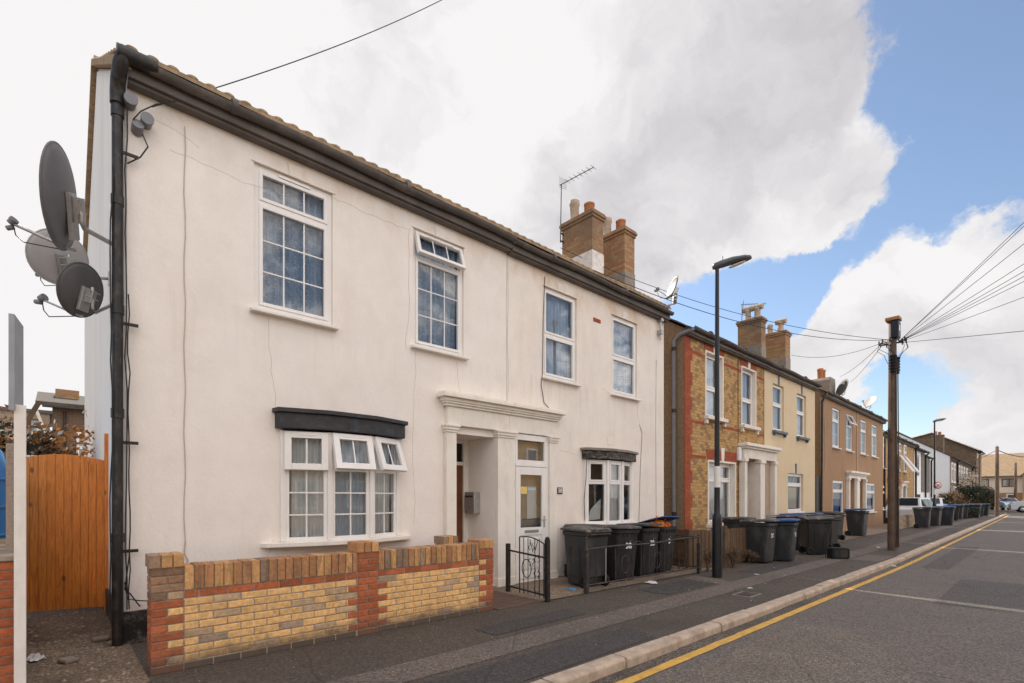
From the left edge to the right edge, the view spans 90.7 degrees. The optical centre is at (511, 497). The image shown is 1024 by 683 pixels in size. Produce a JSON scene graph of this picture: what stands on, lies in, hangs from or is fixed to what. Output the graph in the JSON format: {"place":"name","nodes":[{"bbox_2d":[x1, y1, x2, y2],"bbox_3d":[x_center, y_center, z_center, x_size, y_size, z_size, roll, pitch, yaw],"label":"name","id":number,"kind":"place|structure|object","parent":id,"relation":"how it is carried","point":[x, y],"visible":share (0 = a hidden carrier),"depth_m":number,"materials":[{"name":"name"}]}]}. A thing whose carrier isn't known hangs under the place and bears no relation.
{"place":"outdoors","nodes":[
{"label":"outdoors","id":0,"kind":"place"},
{"bbox_2d":[4,400,41,460],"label":"roof","id":1,"kind":"structure","parent":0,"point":[33,410],"depth_m":6.95,"materials":[{"name":"grey"}]},
{"bbox_2d":[0,407,51,450],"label":"house","id":2,"kind":"structure","parent":0,"point":[46,416],"depth_m":24.68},
{"bbox_2d":[35,388,84,455],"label":"house","id":3,"kind":"structure","parent":0,"point":[68,406],"depth_m":21.10,"materials":[{"name":"brown brick"}]},
{"bbox_2d":[26,607,149,682],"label":"alley ground","id":4,"kind":"structure","parent":0,"point":[112,658],"depth_m":4.68,"materials":[{"name":"gravel"}]},
{"bbox_2d":[0,538,13,553],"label":"boundary wall","id":5,"kind":"structure","parent":4,"relation":"on","point":[3,550],"depth_m":4.30,"materials":[{"name":"brick"}]},
{"bbox_2d":[0,450,5,537],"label":"blue tank","id":6,"kind":"object","parent":5,"relation":"on","point":[2,497],"visible":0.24,"depth_m":5.45,"materials":[{"name":"plastic"}]},
{"bbox_2d":[0,553,13,682],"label":"brick pier","id":7,"kind":"structure","parent":4,"relation":"on","point":[6,618],"depth_m":3.53,"materials":[{"name":"red brick"}]},
{"bbox_2d":[6,443,13,549],"bbox_3d":[-4.195,0.489,4.227,0.048,1.882,0.100,0,0,-42],"label":"concrete post","id":8,"kind":"object","parent":4,"relation":"on","point":[9,496],"visible":0.41,"depth_m":4.19,"materials":[{"name":"grey concrete"}]},
{"bbox_2d":[8,313,25,682],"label":"post","id":9,"kind":"object","parent":4,"relation":"on","point":[16,366],"visible":1,"depth_m":3.50,"materials":[{"name":"white concrete"}]},
{"bbox_2d":[0,404,94,456],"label":"bush","id":10,"kind":"object","parent":4,"relation":"on","point":[42,446],"visible":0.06,"depth_m":7.57,"materials":[{"name":"green plant"}]},
{"bbox_2d":[58,656,78,663],"bbox_3d":[-3.832,1.400,4.366,0.140,0.040,0.100,0,0,23],"label":"concrete lump","id":11,"kind":"object","parent":4,"relation":"on","point":[67,660],"visible":1,"depth_m":4.34,"materials":[{"name":"beige concrete"}]},
{"bbox_2d":[0,0,1023,454],"label":"sky","id":12,"kind":"structure","parent":0,"point":[866,157],"materials":[{"name":"white"}]},
{"bbox_2d":[130,513,1003,682],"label":"pavement","id":13,"kind":"structure","parent":0,"point":[330,660],"depth_m":5.50,"materials":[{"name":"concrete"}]},
{"bbox_2d":[83,42,517,646],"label":"house","id":14,"kind":"structure","parent":13,"relation":"on","point":[277,362],"depth_m":6.01,"materials":[{"name":"white paint"}]},
{"bbox_2d":[5,141,111,251],"bbox_3d":[-4.162,-2.789,4.796,0.701,0.872,0.864,0,0,40],"label":"satellite dish","id":15,"kind":"object","parent":14,"relation":"attached to","point":[63,209],"visible":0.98,"depth_m":4.65,"materials":[{"name":"grey paint"}]},
{"bbox_2d":[25,228,108,285],"bbox_3d":[-5.158,-2.733,5.905,0.749,0.585,0.638,0,0,-42],"label":"satellite dish","id":16,"kind":"object","parent":14,"relation":"attached to","point":[48,264],"visible":0.6,"depth_m":5.64,"materials":[{"name":"paint"}]},
{"bbox_2d":[33,262,123,317],"bbox_3d":[-4.178,-1.983,4.828,0.807,0.511,0.424,0,0,-17],"label":"satellite dish","id":17,"kind":"object","parent":14,"relation":"attached to","point":[79,290],"visible":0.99,"depth_m":4.80,"materials":[{"name":"paint"}]},
{"bbox_2d":[104,433,107,610],"bbox_3d":[-5.078,0.312,6.371,0.088,2.236,0.100,0,0,-42],"label":"gate post","id":18,"kind":"object","parent":14,"relation":"attached to","point":[105,510],"visible":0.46,"depth_m":6.32,"materials":[{"name":"orange wood"}]},
{"bbox_2d":[26,454,103,611],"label":"side gate","id":19,"kind":"structure","parent":18,"relation":"attached to","point":[64,531],"depth_m":6.24,"materials":[{"name":"orange wood"}]},
{"bbox_2d":[249,163,338,330],"bbox_3d":[-2.617,-2.955,6.067,1.010,1.710,0.280,0,0,-42],"label":"window","id":20,"kind":"structure","parent":14,"relation":"in","point":[293,226],"depth_m":6.13,"materials":[{"name":"white glass"}]},
{"bbox_2d":[152,0,441,106],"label":"telephone wire","id":21,"kind":"object","parent":14,"relation":"attached to","point":[315,53],"visible":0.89,"depth_m":6.38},
{"bbox_2d":[260,407,410,547],"bbox_3d":[-2.260,0.030,6.688,2.147,2.200,1.262,0,0,-42],"label":"bow window","id":22,"kind":"structure","parent":14,"relation":"in","point":[340,479],"depth_m":6.16,"materials":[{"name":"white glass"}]},
{"bbox_2d":[410,229,469,360],"bbox_3d":[-1.091,-2.955,7.444,0.980,1.710,0.297,0,0,-42],"label":"window","id":23,"kind":"structure","parent":14,"relation":"in","point":[434,272],"depth_m":7.52,"materials":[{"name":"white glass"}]},
{"bbox_2d":[457,440,467,542],"bbox_3d":[-1.206,0.130,8.391,1.205,2.600,0.260,0,0,-42],"label":"front door","id":24,"kind":"structure","parent":14,"relation":"in","point":[462,446],"depth_m":8.58,"materials":[{"name":"brown wood"}]},
{"bbox_2d":[465,492,479,513],"bbox_3d":[-0.666,0.080,8.436,0.136,0.360,0.260,0,0,-42],"label":"post box","id":25,"kind":"object","parent":14,"relation":"attached to","point":[472,502],"visible":1,"depth_m":8.36,"materials":[{"name":"metal"}]},
{"bbox_2d":[145,535,493,675],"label":"garden wall","id":26,"kind":"structure","parent":13,"relation":"on","point":[205,613],"depth_m":4.86,"materials":[{"name":"brick"}]},
{"bbox_2d":[493,590,541,610],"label":"block paving","id":27,"kind":"structure","parent":13,"relation":"on","point":[502,601],"depth_m":6.90,"materials":[{"name":"brick"}]},
{"bbox_2d":[476,609,585,634],"bbox_3d":[0.262,1.425,5.881,1.500,0.001,0.350,0,0,-42],"label":"pavement patch","id":28,"kind":"object","parent":13,"relation":"on","point":[512,625],"visible":1,"depth_m":5.83,"materials":[{"name":"grey asphalt"}]},
{"bbox_2d":[423,627,655,682],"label":"pavement patch","id":29,"kind":"object","parent":13,"relation":"on","point":[519,669],"visible":1,"depth_m":4.46,"materials":[{"name":"grey asphalt"}]},
{"bbox_2d":[420,199,673,583],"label":"house","id":30,"kind":"structure","parent":13,"relation":"on","point":[585,369],"depth_m":9.55,"materials":[{"name":"white paint"}]},
{"bbox_2d":[514,434,547,583],"bbox_3d":[0.286,0.180,8.660,0.839,2.500,0.249,0,0,-42],"label":"front door","id":31,"kind":"structure","parent":30,"relation":"in","point":[530,451],"depth_m":8.71,"materials":[{"name":"plastic"}]},
{"bbox_2d":[542,288,581,386],"bbox_3d":[0.846,-2.905,9.216,0.990,1.650,0.280,0,0,-42],"label":"window","id":32,"kind":"structure","parent":30,"relation":"in","point":[556,340],"depth_m":9.32,"materials":[{"name":"white plastic"}]},
{"bbox_2d":[559,165,593,242],"bbox_3d":[1.635,-7.487,12.872,1.054,1.670,0.242,0,0,43],"label":"tv aerial","id":33,"kind":"object","parent":30,"relation":"attached to","point":[567,180],"visible":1,"depth_m":13.16,"materials":[{"name":"grey metal"}]},
{"bbox_2d":[568,315,641,401],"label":"window","id":34,"kind":"structure","parent":30,"relation":"in","point":[621,361],"depth_m":10.68,"materials":[{"name":"white plastic"}]},
{"bbox_2d":[580,447,637,524],"bbox_3d":[1.828,0.030,10.432,2.300,2.200,1.220,0,0,-42],"label":"bow window","id":35,"kind":"structure","parent":30,"relation":"in","point":[604,474],"depth_m":10.02,"materials":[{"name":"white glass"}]},
{"bbox_2d":[654,275,678,339],"bbox_3d":[3.409,-4.213,11.144,0.530,1.349,0.416,0,0,17],"label":"satellite dish","id":36,"kind":"object","parent":30,"relation":"attached to","point":[672,290],"visible":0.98,"depth_m":11.18,"materials":[{"name":"grey paint"}]},
{"bbox_2d":[180,532,959,682],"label":"leaf litter","id":37,"kind":"object","parent":13,"relation":"on","point":[671,597],"visible":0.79,"depth_m":7.76,"materials":[{"name":"plant"}]},
{"bbox_2d":[584,534,700,593],"bbox_3d":[1.966,1.005,8.950,3.210,0.850,1.260,0,0,-42],"label":"front railing","id":38,"kind":"object","parent":13,"relation":"on","point":[586,570],"visible":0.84,"depth_m":8.41,"materials":[{"name":"metal"}]},
{"bbox_2d":[326,514,990,682],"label":"pavement patch","id":39,"kind":"object","parent":13,"relation":"on","point":[422,667],"visible":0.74,"depth_m":5.40,"materials":[{"name":"concrete"}]},
{"bbox_2d":[825,547,849,558],"bbox_3d":[7.638,1.300,11.927,0.498,0.260,0.268,0,0,5],"label":"food caddy","id":40,"kind":"object","parent":39,"relation":"on","point":[838,553],"visible":1,"depth_m":11.80,"materials":[{"name":"plastic"}]},
{"bbox_2d":[638,580,711,594],"bbox_3d":[2.634,1.425,8.104,1.400,0.001,0.550,0,0,-42],"label":"pavement patch","id":41,"kind":"object","parent":13,"relation":"on","point":[678,586],"visible":1,"depth_m":8.05,"materials":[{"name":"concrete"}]},
{"bbox_2d":[603,217,781,556],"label":"house","id":42,"kind":"structure","parent":13,"relation":"on","point":[748,480],"depth_m":13.49,"materials":[{"name":"yellow brick"}]},
{"bbox_2d":[707,355,714,415],"bbox_3d":[5.156,-2.900,13.296,0.900,1.620,0.172,0,0,-43],"label":"window","id":43,"kind":"structure","parent":42,"relation":"in","point":[710,372],"depth_m":13.46,"materials":[{"name":"white plastic"}]},
{"bbox_2d":[709,463,729,522],"bbox_3d":[5.460,-0.130,13.630,1.520,1.600,0.174,0,0,-43],"label":"window","id":44,"kind":"structure","parent":42,"relation":"in","point":[711,465],"depth_m":14.00,"materials":[{"name":"white plastic"}]},
{"bbox_2d":[714,370,751,425],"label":"window","id":45,"kind":"structure","parent":42,"relation":"in","point":[745,401],"depth_m":14.94,"materials":[{"name":"white plastic"}]},
{"bbox_2d":[765,463,769,518],"bbox_3d":[7.705,0.165,15.377,0.690,2.470,0.021,0,0,-42],"label":"door","id":46,"kind":"structure","parent":42,"relation":"in","point":[767,466],"depth_m":15.46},
{"bbox_2d":[701,545,711,571],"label":"weeds","id":47,"kind":"object","parent":13,"relation":"on","point":[707,560],"visible":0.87,"depth_m":9.85,"materials":[{"name":"brown plant"}]},
{"bbox_2d":[686,576,730,583],"bbox_3d":[3.407,1.424,8.814,0.441,0.001,0.844,0,0,-31],"label":"pavement patch","id":48,"kind":"object","parent":13,"relation":"on","point":[707,579],"visible":1,"depth_m":8.83,"materials":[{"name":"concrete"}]},
{"bbox_2d":[673,526,745,567],"bbox_3d":[4.750,1.005,11.076,3.445,0.850,1.074,0,0,-21],"label":"picket fence","id":49,"kind":"object","parent":13,"relation":"on","point":[733,537],"visible":0.37,"depth_m":10.28,"materials":[{"name":"brown wood"}]},
{"bbox_2d":[712,255,751,577],"bbox_3d":[3.963,-1.465,9.122,0.695,5.790,0.260,0,0,4],"label":"street lamp","id":50,"kind":"object","parent":13,"relation":"on","point":[717,527],"visible":1,"depth_m":9.08,"materials":[{"name":"metal"}]},
{"bbox_2d":[725,546,743,567],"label":"weeds","id":51,"kind":"object","parent":13,"relation":"on","point":[734,559],"visible":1,"depth_m":10.36,"materials":[{"name":"brown plant"}]},
{"bbox_2d":[722,517,755,528],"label":"wheelie bin","id":52,"kind":"object","parent":13,"relation":"on","point":[731,522],"visible":0.19,"depth_m":12.39,"materials":[{"name":"grey plastic"}]},
{"bbox_2d":[741,549,759,562],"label":"weeds","id":53,"kind":"object","parent":13,"relation":"on","point":[752,555],"visible":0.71,"depth_m":11.02,"materials":[{"name":"brown plant"}]},
{"bbox_2d":[739,519,779,561],"bbox_3d":[5.495,0.946,11.241,0.579,0.969,0.698,1,-1,-40],"label":"wheelie bin","id":54,"kind":"object","parent":13,"relation":"on","point":[760,538],"visible":0.97,"depth_m":11.04,"materials":[{"name":"grey plastic"}]},
{"bbox_2d":[709,303,822,514],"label":"house","id":55,"kind":"structure","parent":13,"relation":"on","point":[789,412],"depth_m":17.31,"materials":[{"name":"beige paint"}]},
{"bbox_2d":[747,384,781,430],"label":"window","id":56,"kind":"structure","parent":55,"relation":"in","point":[775,405],"depth_m":16.44,"materials":[{"name":"white plastic"}]},
{"bbox_2d":[787,473,804,512],"bbox_3d":[9.563,-0.155,17.228,1.550,1.330,0.290,0,0,-43],"label":"window","id":57,"kind":"structure","parent":55,"relation":"in","point":[792,484],"depth_m":17.38,"materials":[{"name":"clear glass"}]},
{"bbox_2d":[797,394,803,436],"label":"window","id":58,"kind":"structure","parent":55,"relation":"in","point":[799,397],"depth_m":17.86,"materials":[{"name":"white plastic"}]},
{"bbox_2d":[739,561,801,572],"bbox_3d":[5.402,1.425,10.485,2.300,0.001,0.450,0,0,-42],"label":"pavement patch","id":59,"kind":"object","parent":13,"relation":"on","point":[769,567],"visible":1,"depth_m":10.36,"materials":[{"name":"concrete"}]},
{"bbox_2d":[765,518,799,560],"bbox_3d":[6.155,0.946,11.544,0.702,0.969,0.583,-1,-1,40],"label":"wheelie bin","id":60,"kind":"object","parent":13,"relation":"on","point":[785,540],"visible":0.82,"depth_m":11.32,"materials":[{"name":"grey plastic"}]},
{"bbox_2d":[797,516,834,554],"bbox_3d":[7.701,0.946,12.863,0.695,0.969,0.571,1,1,7],"label":"wheelie bin","id":61,"kind":"object","parent":13,"relation":"on","point":[815,533],"visible":0.99,"depth_m":12.65,"materials":[{"name":"grey plastic"}]},
{"bbox_2d":[808,514,842,546],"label":"wheelie bin","id":62,"kind":"object","parent":13,"relation":"on","point":[833,538],"visible":0.46,"depth_m":13.84,"materials":[{"name":"grey plastic"}]},
{"bbox_2d":[766,318,887,530],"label":"house","id":63,"kind":"structure","parent":13,"relation":"on","point":[848,453],"depth_m":21.77,"materials":[{"name":"brown paint"}]},
{"bbox_2d":[815,475,818,511],"bbox_3d":[11.790,0.280,19.442,0.732,2.300,0.090,0,0,-42],"label":"slatted screen","id":64,"kind":"object","parent":63,"relation":"attached to","point":[816,492],"visible":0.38,"depth_m":19.19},
{"bbox_2d":[832,408,841,449],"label":"window","id":65,"kind":"structure","parent":63,"relation":"in","point":[834,420],"depth_m":21.12,"materials":[{"name":"white plastic"}]},
{"bbox_2d":[833,480,845,514],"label":"window","id":66,"kind":"structure","parent":63,"relation":"in","point":[836,491],"depth_m":21.40,"materials":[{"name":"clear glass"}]},
{"bbox_2d":[832,379,848,395],"bbox_3d":[15.623,-5.133,23.988,0.690,0.992,0.690,0,0,-42],"label":"satellite dish","id":67,"kind":"object","parent":63,"relation":"on","point":[842,387],"visible":0.91,"depth_m":24.02,"materials":[{"name":"paint"}]},
{"bbox_2d":[846,414,856,452],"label":"window","id":68,"kind":"structure","parent":63,"relation":"in","point":[849,418],"depth_m":22.53,"materials":[{"name":"white plastic"}]},
{"bbox_2d":[835,420,868,455],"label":"window","id":69,"kind":"structure","parent":63,"relation":"in","point":[863,431],"depth_m":24.32,"materials":[{"name":"white plastic"}]},
{"bbox_2d":[848,425,878,458],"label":"window","id":70,"kind":"structure","parent":63,"relation":"in","point":[873,435],"depth_m":25.88,"materials":[{"name":"white plastic"}]},
{"bbox_2d":[861,395,876,409],"bbox_3d":[19.226,-5.067,27.284,0.748,0.932,0.696,0,0,23],"label":"satellite dish","id":71,"kind":"object","parent":63,"relation":"on","point":[869,401],"visible":0.98,"depth_m":27.29,"materials":[{"name":"paint"}]},
{"bbox_2d":[867,483,875,512],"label":"window","id":72,"kind":"structure","parent":63,"relation":"in","point":[869,485],"depth_m":25.42,"materials":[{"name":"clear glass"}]},
{"bbox_2d":[850,555,893,561],"bbox_3d":[8.553,1.424,11.999,1.600,0.001,0.550,0,0,-42],"label":"pavement patch","id":73,"kind":"object","parent":13,"relation":"on","point":[875,558],"visible":1,"depth_m":11.89,"materials":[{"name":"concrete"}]},
{"bbox_2d":[877,315,907,550],"bbox_3d":[10.383,-1.735,13.783,0.670,6.330,0.625,0,0,24],"label":"telegraph pole","id":74,"kind":"object","parent":13,"relation":"on","point":[893,363],"visible":0.96,"depth_m":13.69,"materials":[{"name":"brown wood"}]},
{"bbox_2d":[561,248,888,339],"bbox_3d":[5.685,-5.273,13.159,9.001,2.060,0.013,0,0,-6],"label":"telephone wire","id":75,"kind":"object","parent":74,"relation":"attached to","point":[727,310],"visible":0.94,"depth_m":13.15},
{"bbox_2d":[594,270,880,340],"bbox_3d":[5.855,-4.074,11.555,9.538,0.429,0.013,0,0,-25],"label":"telephone wire","id":76,"kind":"object","parent":74,"relation":"attached to","point":[727,318],"visible":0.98,"depth_m":10.94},
{"bbox_2d":[883,430,919,523],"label":"house","id":77,"kind":"structure","parent":13,"relation":"on","point":[907,467],"depth_m":31.96,"materials":[{"name":"yellow brick"}]},
{"bbox_2d":[899,510,914,528],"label":"brick wall","id":78,"kind":"structure","parent":13,"relation":"on","point":[906,520],"depth_m":24.17,"materials":[{"name":"beige brick"}]},
{"bbox_2d":[886,497,932,517],"bbox_3d":[23.045,0.700,29.059,4.011,1.460,1.681,0,0,-38],"label":"parked car","id":79,"kind":"object","parent":13,"relation":"on","point":[906,504],"visible":0.16,"depth_m":27.81,"materials":[{"name":"white paint"}]},
{"bbox_2d":[912,507,932,527],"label":"wheelie bin","id":80,"kind":"object","parent":13,"relation":"on","point":[922,517],"visible":1,"depth_m":23.82,"materials":[{"name":"grey plastic"}]},
{"bbox_2d":[914,447,933,497],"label":"house","id":81,"kind":"structure","parent":13,"relation":"on","point":[924,477],"depth_m":39.05,"materials":[{"name":"white paint"}]},
{"bbox_2d":[886,430,977,499],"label":"house","id":82,"kind":"structure","parent":13,"relation":"on","point":[947,470],"depth_m":47.78,"materials":[{"name":"white paint"}]},
{"bbox_2d":[923,506,943,525],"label":"wheelie bin","id":83,"kind":"object","parent":13,"relation":"on","point":[936,516],"visible":0.62,"depth_m":25.34,"materials":[{"name":"grey plastic"}]},
{"bbox_2d":[933,418,945,505],"bbox_3d":[23.761,-1.505,28.120,0.695,5.870,0.260,0,0,4],"label":"street lamp","id":84,"kind":"object","parent":13,"relation":"on","point":[934,482],"visible":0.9,"depth_m":28.09,"materials":[{"name":"metal"}]},
{"bbox_2d":[937,506,954,525],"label":"wheelie bin","id":85,"kind":"object","parent":13,"relation":"on","point":[947,518],"visible":0.67,"depth_m":25.94,"materials":[{"name":"grey plastic"}]},
{"bbox_2d":[937,489,966,504],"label":"hedge","id":86,"kind":"object","parent":13,"relation":"on","point":[950,498],"visible":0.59,"depth_m":44.05,"materials":[{"name":"green plant"}]},
{"bbox_2d":[955,483,1002,509],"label":"bush","id":87,"kind":"object","parent":13,"relation":"on","point":[982,495],"visible":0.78,"depth_m":45.42,"materials":[{"name":"green plant"}]},
{"bbox_2d":[995,446,999,515],"bbox_3d":[37.966,-1.358,39.575,0.522,5.576,0.279,0,0,-66],"label":"telegraph pole","id":88,"kind":"object","parent":13,"relation":"on","point":[997,510],"visible":0.96,"depth_m":39.49,"materials":[{"name":"brown wood"}]},
{"bbox_2d":[493,566,711,600],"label":"front yard","id":89,"kind":"structure","parent":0,"point":[559,585],"depth_m":8.19,"materials":[{"name":"concrete"}]},
{"bbox_2d":[506,536,549,601],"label":"wrought iron gate","id":90,"kind":"structure","parent":89,"relation":"on","point":[546,571],"depth_m":7.11,"materials":[{"name":"black metal"}]},
{"bbox_2d":[563,524,600,576],"bbox_3d":[1.321,0.943,9.032,0.573,0.951,0.697,1,0,-43],"label":"wheelie bin","id":91,"kind":"object","parent":89,"relation":"on","point":[569,525],"visible":0.12,"depth_m":8.95,"materials":[{"name":"grey plastic"}]},
{"bbox_2d":[560,526,611,587],"bbox_3d":[1.201,0.943,8.226,0.573,0.951,0.697,0,0,-35],"label":"wheelie bin","id":92,"kind":"object","parent":89,"relation":"on","point":[574,536],"visible":0.89,"depth_m":8.05,"materials":[{"name":"grey plastic"}]},
{"bbox_2d":[601,524,641,579],"bbox_3d":[1.826,0.943,8.823,0.572,0.951,0.697,1,-1,-29],"label":"wheelie bin","id":93,"kind":"object","parent":89,"relation":"on","point":[623,534],"visible":0.68,"depth_m":8.59,"materials":[{"name":"grey plastic"}]},
{"bbox_2d":[616,523,661,575],"bbox_3d":[2.323,0.934,9.304,0.570,0.968,0.695,1,-1,-43],"label":"wheelie bin","id":94,"kind":"object","parent":89,"relation":"on","point":[647,535],"visible":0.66,"depth_m":9.05,"materials":[{"name":"grey plastic"}]},
{"bbox_2d":[638,516,680,571],"bbox_3d":[2.783,0.879,9.769,0.620,1.079,0.702,2,-1,-40],"label":"wheelie bin","id":95,"kind":"object","parent":89,"relation":"on","point":[664,533],"visible":0.58,"depth_m":9.54,"materials":[{"name":"grey plastic"}]},
{"bbox_2d":[633,510,1023,682],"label":"road","id":96,"kind":"structure","parent":0,"point":[901,615],"depth_m":6.27,"materials":[{"name":"grey asphalt"}]},
{"bbox_2d":[531,513,1006,682],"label":"kerb","id":97,"kind":"structure","parent":96,"relation":"on","point":[594,670],"depth_m":5.51,"materials":[{"name":"concrete"}]},
{"bbox_2d":[590,515,1006,682],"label":"road gutter","id":98,"kind":"object","parent":96,"relation":"on","point":[644,666],"visible":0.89,"depth_m":5.79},
{"bbox_2d":[616,515,1008,682],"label":"yellow line","id":99,"kind":"object","parent":96,"relation":"on","point":[661,667],"visible":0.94,"depth_m":5.82,"materials":[{"name":"paint"}]},
{"bbox_2d":[922,546,979,569],"bbox_3d":[11.604,1.516,13.252,7.008,0.001,0.500,0,0,-43],"label":"road patch","id":100,"kind":"object","parent":96,"relation":"on","point":[951,559],"visible":1,"depth_m":12.66,"materials":[{"name":"grey asphalt"}]},
{"bbox_2d":[935,579,1023,612],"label":"road patch","id":101,"kind":"object","parent":96,"relation":"on","point":[988,595],"visible":1,"depth_m":7.86,"materials":[{"name":"grey asphalt"}]},
{"bbox_2d":[989,498,1017,509],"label":"parked car","id":102,"kind":"object","parent":96,"relation":"on","point":[1004,503],"visible":0.42,"depth_m":58.43,"materials":[{"name":"blue paint"}]},
{"bbox_2d":[1008,498,1023,512],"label":"parked car","id":103,"kind":"object","parent":96,"relation":"on","point":[1017,506],"visible":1,"depth_m":52.59,"materials":[{"name":"silver metal"}]},
{"bbox_2d":[796,524,908,549],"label":"front yard","id":104,"kind":"structure","parent":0,"point":[873,530],"depth_m":21.37,"materials":[{"name":"concrete"}]},
{"bbox_2d":[776,515,804,548],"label":"wheelie bin","id":105,"kind":"object","parent":104,"relation":"on","point":[798,541],"visible":0.21,"depth_m":13.79,"materials":[{"name":"grey plastic"}]},
{"bbox_2d":[820,512,845,539],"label":"wheelie bin","id":106,"kind":"object","parent":104,"relation":"on","point":[840,532],"visible":0.33,"depth_m":16.99,"materials":[{"name":"grey plastic"}]},
{"bbox_2d":[843,508,870,535],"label":"wheelie bin","id":107,"kind":"object","parent":104,"relation":"on","point":[857,521],"visible":0.98,"depth_m":18.84,"materials":[{"name":"grey plastic"}]},
{"bbox_2d":[989,507,1014,513],"bbox_3d":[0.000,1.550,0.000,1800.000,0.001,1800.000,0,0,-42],"label":"ground","id":108,"kind":"structure","parent":0,"point":[1006,511],"depth_m":57.82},
{"bbox_2d":[911,431,983,485],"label":"house","id":109,"kind":"structure","parent":108,"relation":"on","point":[955,448],"depth_m":66.57,"materials":[{"name":"brick"}]},
{"bbox_2d":[956,471,986,499],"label":"tree","id":110,"kind":"object","parent":108,"relation":"on","point":[969,480],"visible":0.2,"depth_m":51.23,"materials":[{"name":"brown plant"}]},
{"bbox_2d":[981,453,1023,500],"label":"house","id":111,"kind":"structure","parent":108,"relation":"on","point":[1006,475],"depth_m":86.55,"materials":[{"name":"beige brick"}]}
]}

